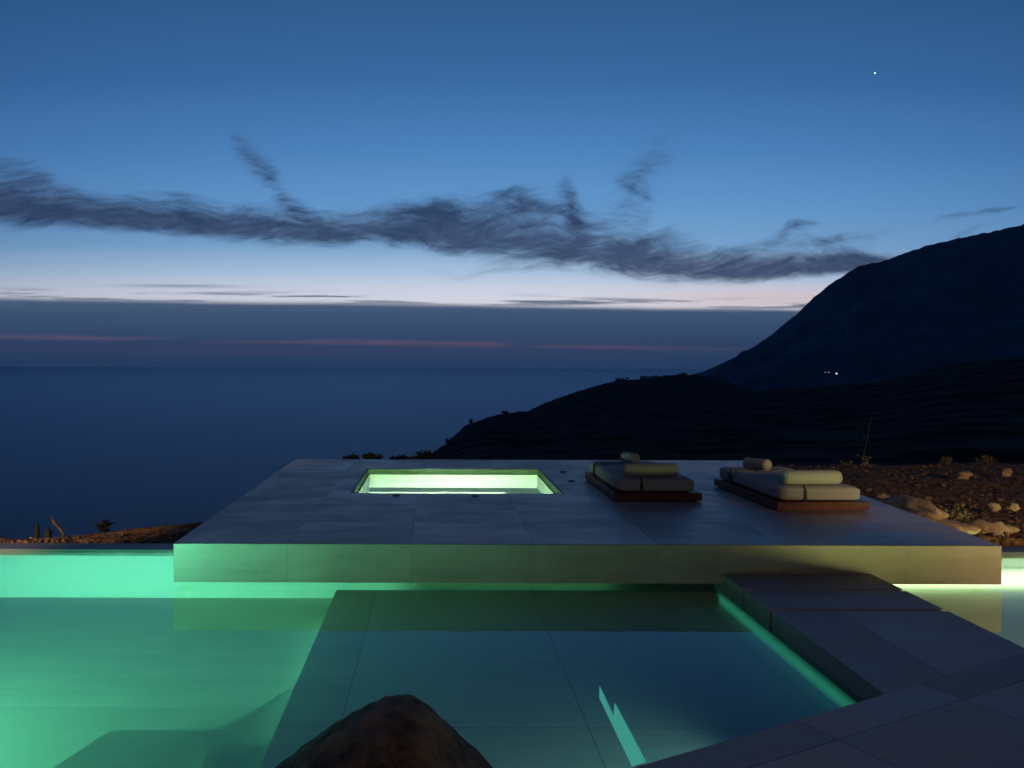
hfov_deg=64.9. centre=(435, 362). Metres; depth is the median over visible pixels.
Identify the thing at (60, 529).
plant
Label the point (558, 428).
headland
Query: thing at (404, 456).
shrub
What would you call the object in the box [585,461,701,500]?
daybed
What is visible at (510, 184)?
sky
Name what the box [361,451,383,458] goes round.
shrub
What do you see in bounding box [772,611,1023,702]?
walkway
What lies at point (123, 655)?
swimming pool
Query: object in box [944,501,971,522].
shrub
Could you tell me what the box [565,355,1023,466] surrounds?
hillside
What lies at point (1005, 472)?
rock
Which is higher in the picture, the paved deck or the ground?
the ground
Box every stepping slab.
[714,574,901,608]
[744,591,943,630]
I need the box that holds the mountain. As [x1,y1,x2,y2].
[640,224,1023,389]
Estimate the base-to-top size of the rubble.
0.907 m
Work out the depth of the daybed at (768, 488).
9.61 m
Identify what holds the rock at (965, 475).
on the ground
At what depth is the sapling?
15.99 m
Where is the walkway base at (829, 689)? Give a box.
[716,589,856,707]
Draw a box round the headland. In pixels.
[432,374,751,459]
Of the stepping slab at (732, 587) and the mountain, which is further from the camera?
the mountain
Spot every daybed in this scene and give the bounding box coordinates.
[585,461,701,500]
[714,466,868,510]
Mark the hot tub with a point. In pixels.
(512, 481)
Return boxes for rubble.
[0,463,1023,543]
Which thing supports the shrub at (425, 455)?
on the ground
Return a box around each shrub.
[93,518,113,532]
[341,453,359,458]
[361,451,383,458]
[389,454,420,459]
[416,450,433,459]
[857,455,871,467]
[938,456,952,464]
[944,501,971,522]
[974,454,996,461]
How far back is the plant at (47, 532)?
10.87 m
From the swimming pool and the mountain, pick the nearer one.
the swimming pool
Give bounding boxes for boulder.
[275,694,492,767]
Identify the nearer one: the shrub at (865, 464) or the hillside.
the shrub at (865, 464)
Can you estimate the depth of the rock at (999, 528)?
9.77 m
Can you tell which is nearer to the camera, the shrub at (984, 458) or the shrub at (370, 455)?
the shrub at (984, 458)
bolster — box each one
[620,452,639,462]
[622,463,678,476]
[743,457,771,470]
[780,470,841,484]
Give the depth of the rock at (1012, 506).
10.48 m
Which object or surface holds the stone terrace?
on the ground
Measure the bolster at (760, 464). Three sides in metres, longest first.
0.448 x 0.157 x 0.156 m
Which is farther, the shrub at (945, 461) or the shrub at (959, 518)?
the shrub at (945, 461)
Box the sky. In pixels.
[0,0,1023,368]
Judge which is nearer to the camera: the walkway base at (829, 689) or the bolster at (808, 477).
the walkway base at (829, 689)
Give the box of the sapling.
[861,418,871,464]
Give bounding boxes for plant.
[34,523,39,538]
[44,528,51,537]
[51,516,64,536]
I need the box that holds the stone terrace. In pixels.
[174,459,1001,584]
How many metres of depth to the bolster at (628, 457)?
11.60 m
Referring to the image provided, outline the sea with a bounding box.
[0,367,707,538]
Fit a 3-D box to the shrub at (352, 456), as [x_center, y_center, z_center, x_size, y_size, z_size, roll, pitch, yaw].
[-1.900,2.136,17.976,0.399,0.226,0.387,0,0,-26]
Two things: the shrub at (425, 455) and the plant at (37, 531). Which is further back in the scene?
the shrub at (425, 455)
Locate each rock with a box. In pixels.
[871,494,981,533]
[877,493,888,498]
[957,471,973,479]
[966,519,1019,536]
[986,502,1000,511]
[999,468,1012,476]
[1005,502,1019,511]
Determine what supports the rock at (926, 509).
on the ground
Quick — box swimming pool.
[0,543,1023,767]
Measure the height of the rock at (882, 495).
0.130 m
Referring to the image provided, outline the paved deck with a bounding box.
[635,654,1023,767]
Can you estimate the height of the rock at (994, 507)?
0.124 m
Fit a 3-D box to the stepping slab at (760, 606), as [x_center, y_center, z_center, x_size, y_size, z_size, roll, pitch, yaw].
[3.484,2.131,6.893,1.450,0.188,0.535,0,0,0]
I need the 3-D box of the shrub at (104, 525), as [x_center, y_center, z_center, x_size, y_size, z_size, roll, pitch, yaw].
[-4.559,2.259,11.009,0.305,0.228,0.243,0,0,0]
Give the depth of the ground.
12.31 m
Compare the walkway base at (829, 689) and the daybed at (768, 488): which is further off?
the daybed at (768, 488)
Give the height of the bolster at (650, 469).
0.179 m
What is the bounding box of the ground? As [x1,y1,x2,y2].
[0,462,1023,545]
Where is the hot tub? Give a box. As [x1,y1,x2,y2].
[351,469,562,493]

